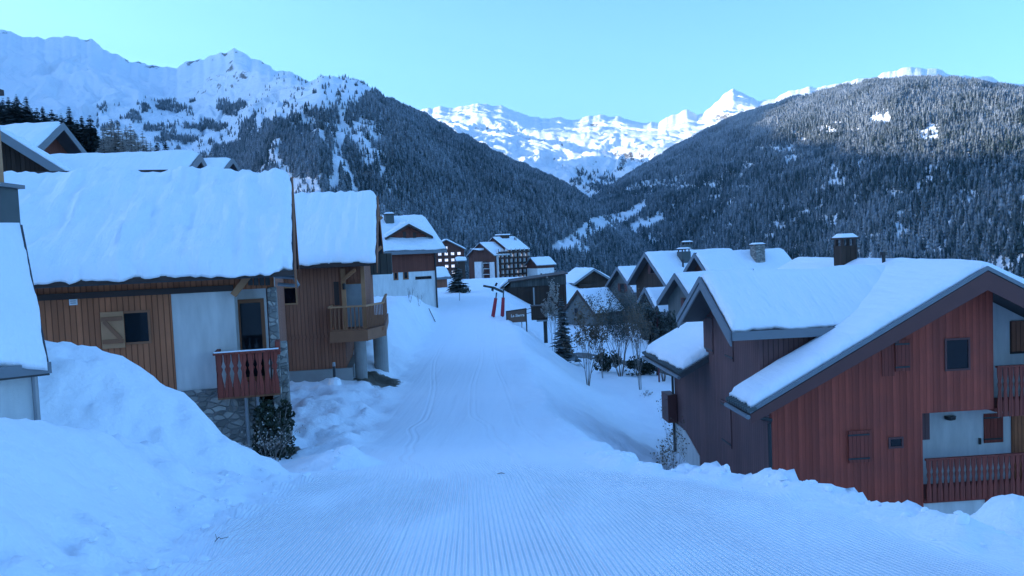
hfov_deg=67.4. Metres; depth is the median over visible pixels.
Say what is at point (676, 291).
village chalet
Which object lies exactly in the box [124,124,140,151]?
larch
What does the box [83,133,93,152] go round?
conifer
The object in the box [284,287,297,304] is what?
window
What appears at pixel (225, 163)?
chalet
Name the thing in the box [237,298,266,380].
door
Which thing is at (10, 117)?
conifer
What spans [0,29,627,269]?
mountain
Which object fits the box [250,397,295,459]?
dark bush
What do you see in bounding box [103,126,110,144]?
larch
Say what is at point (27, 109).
conifer
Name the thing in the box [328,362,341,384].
bollard light
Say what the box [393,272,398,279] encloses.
window
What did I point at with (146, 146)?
larch
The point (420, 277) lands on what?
window
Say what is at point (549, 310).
birch
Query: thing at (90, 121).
conifer
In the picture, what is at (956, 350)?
window
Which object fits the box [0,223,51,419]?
white cabin
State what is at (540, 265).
apartment wing
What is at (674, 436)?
bare shrub
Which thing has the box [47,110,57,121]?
conifer
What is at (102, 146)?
larch
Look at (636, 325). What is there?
bare tree
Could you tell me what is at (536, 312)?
sign
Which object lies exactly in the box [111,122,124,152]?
larch
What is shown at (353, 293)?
door
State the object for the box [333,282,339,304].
slot window
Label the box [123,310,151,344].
window
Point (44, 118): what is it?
conifer
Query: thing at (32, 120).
conifer
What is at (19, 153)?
timber chalet
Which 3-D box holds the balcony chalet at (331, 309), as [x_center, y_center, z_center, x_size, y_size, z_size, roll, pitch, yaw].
[-9.581,0.200,37.198,7.452,9.775,12.708,-3,3,-8]
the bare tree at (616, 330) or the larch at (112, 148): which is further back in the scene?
the larch at (112, 148)
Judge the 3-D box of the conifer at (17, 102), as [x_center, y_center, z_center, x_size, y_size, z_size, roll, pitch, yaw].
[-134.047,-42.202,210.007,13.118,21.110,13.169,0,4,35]
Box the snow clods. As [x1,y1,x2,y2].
[37,449,1023,575]
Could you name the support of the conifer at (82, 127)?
on the ground
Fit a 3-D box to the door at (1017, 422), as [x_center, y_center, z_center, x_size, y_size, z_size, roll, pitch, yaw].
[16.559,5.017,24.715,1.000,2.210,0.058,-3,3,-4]
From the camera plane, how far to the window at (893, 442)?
23.04 m
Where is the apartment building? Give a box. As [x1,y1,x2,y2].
[466,234,529,278]
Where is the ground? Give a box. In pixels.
[0,276,1023,575]
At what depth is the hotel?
330.80 m
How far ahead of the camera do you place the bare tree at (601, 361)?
52.29 m
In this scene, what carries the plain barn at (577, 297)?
on the ground
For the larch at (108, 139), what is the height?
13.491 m
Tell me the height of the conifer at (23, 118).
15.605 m
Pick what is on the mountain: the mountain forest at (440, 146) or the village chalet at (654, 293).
the mountain forest at (440, 146)
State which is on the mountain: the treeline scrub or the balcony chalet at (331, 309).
the treeline scrub
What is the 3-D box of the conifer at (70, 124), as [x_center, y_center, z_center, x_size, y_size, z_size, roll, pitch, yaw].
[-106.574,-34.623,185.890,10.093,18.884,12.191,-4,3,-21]
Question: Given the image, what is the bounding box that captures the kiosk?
[455,256,466,277]
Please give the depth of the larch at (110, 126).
196.64 m
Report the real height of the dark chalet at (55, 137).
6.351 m
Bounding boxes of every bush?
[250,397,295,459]
[460,287,470,292]
[593,350,622,371]
[624,355,656,375]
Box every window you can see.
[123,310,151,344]
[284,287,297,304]
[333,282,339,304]
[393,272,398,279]
[403,272,408,279]
[415,276,431,279]
[620,283,624,292]
[888,437,903,448]
[944,337,970,370]
[1010,320,1023,353]
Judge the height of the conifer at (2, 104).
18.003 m
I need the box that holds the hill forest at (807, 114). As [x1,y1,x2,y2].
[589,74,1023,277]
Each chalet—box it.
[0,125,72,171]
[1,121,86,153]
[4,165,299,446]
[50,150,206,169]
[199,153,239,171]
[284,190,392,381]
[565,267,609,288]
[604,266,636,321]
[626,240,732,323]
[634,286,667,339]
[642,233,1023,515]
[656,268,753,328]
[683,242,791,271]
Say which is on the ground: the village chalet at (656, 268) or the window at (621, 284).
the village chalet at (656, 268)
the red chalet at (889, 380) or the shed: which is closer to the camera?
the red chalet at (889, 380)
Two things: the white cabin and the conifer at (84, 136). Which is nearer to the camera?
the white cabin
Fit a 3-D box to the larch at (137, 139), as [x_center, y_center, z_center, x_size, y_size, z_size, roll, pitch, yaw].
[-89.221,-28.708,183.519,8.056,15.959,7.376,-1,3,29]
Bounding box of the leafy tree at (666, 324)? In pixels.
[634,298,680,381]
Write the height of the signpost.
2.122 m
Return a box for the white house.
[373,212,446,307]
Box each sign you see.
[506,307,526,330]
[521,305,547,342]
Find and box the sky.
[0,0,1023,122]
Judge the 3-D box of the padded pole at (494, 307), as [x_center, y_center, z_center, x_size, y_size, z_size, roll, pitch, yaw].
[-1.434,1.513,62.157,0.593,2.305,0.320,-2,3,0]
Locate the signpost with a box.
[483,283,502,292]
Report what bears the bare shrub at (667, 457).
on the ground
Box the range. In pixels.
[417,67,1023,196]
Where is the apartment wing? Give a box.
[524,256,556,275]
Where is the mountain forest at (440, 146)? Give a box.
[96,86,655,278]
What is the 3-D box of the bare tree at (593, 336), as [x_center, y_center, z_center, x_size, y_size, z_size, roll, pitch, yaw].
[4.508,3.280,47.131,2.675,5.672,2.586,-4,4,-33]
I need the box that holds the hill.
[609,82,1023,277]
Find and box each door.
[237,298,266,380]
[346,282,362,326]
[1011,416,1023,478]
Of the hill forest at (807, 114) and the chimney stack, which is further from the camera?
the hill forest at (807, 114)
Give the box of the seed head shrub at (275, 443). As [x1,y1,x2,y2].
[238,412,305,460]
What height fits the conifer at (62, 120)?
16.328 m
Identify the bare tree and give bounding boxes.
[561,296,611,385]
[584,275,654,376]
[591,302,608,372]
[618,287,658,389]
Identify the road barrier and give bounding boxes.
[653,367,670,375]
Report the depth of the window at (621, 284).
100.42 m
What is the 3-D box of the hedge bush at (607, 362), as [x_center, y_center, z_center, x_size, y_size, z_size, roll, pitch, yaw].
[6.801,5.212,54.281,2.083,1.607,1.687,-2,3,0]
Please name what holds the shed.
on the ground
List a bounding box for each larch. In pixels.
[96,126,111,152]
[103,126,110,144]
[104,119,117,150]
[104,135,116,151]
[110,124,117,150]
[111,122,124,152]
[117,133,129,151]
[121,125,129,151]
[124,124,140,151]
[129,131,139,150]
[134,135,142,151]
[139,131,145,150]
[143,142,149,151]
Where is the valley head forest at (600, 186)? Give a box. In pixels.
[569,163,633,196]
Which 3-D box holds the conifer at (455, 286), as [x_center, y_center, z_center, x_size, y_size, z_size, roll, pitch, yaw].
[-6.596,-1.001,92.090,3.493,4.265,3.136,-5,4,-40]
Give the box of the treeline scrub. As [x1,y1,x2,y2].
[119,73,382,155]
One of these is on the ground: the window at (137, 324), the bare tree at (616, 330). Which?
the bare tree at (616, 330)
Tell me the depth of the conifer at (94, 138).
195.77 m
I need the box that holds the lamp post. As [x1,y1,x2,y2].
[655,306,659,381]
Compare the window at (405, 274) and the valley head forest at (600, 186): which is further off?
the valley head forest at (600, 186)
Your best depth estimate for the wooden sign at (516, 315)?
60.08 m
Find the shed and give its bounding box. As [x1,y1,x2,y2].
[436,266,450,287]
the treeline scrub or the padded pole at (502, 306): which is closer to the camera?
the padded pole at (502, 306)
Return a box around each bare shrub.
[650,427,687,469]
[656,394,689,466]
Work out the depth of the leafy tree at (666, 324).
49.57 m
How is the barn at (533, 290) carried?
on the ground
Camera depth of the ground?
9.31 m
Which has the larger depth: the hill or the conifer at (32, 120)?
the hill
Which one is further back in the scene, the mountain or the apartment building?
the mountain
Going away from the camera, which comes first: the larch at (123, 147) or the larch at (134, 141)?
the larch at (123, 147)
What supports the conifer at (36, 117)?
on the ground
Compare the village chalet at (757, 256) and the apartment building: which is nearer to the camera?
the village chalet at (757, 256)
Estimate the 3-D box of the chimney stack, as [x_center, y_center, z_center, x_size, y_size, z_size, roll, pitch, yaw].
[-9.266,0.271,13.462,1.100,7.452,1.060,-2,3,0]
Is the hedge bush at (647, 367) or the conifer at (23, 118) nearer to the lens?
the hedge bush at (647, 367)
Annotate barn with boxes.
[499,271,567,316]
[562,287,623,325]
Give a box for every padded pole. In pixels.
[491,292,496,316]
[500,287,504,316]
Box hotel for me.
[436,239,466,278]
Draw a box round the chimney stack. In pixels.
[0,89,24,224]
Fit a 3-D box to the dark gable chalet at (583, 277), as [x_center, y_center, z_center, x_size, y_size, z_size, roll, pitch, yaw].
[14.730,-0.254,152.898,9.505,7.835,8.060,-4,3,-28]
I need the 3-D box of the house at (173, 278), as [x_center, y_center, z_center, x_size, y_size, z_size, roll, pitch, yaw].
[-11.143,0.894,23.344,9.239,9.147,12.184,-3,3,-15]
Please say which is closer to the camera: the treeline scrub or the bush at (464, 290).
the bush at (464, 290)
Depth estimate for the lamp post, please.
49.92 m
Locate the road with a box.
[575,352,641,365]
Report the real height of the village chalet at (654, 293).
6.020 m
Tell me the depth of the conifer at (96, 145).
167.85 m
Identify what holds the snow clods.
on the ground
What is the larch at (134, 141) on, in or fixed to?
on the ground
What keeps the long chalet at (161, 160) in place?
on the ground
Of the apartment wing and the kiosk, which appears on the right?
the apartment wing
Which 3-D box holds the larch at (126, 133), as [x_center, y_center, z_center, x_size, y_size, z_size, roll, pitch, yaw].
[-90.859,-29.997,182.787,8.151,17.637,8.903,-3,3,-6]
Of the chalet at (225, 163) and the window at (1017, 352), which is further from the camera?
the chalet at (225, 163)
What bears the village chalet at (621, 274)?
on the ground
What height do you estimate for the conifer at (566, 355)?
5.376 m
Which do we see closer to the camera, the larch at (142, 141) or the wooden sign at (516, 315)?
the wooden sign at (516, 315)
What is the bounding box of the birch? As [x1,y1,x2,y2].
[541,277,559,350]
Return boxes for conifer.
[0,97,23,124]
[0,98,6,109]
[14,97,21,113]
[17,104,29,122]
[22,97,34,122]
[28,114,35,122]
[29,108,42,122]
[38,107,50,121]
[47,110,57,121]
[58,115,65,124]
[64,107,84,144]
[77,116,90,140]
[81,130,85,145]
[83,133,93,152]
[85,115,105,143]
[90,128,101,152]
[91,141,102,152]
[446,262,469,292]
[550,299,581,362]
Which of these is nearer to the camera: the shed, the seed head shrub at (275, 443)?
the seed head shrub at (275, 443)

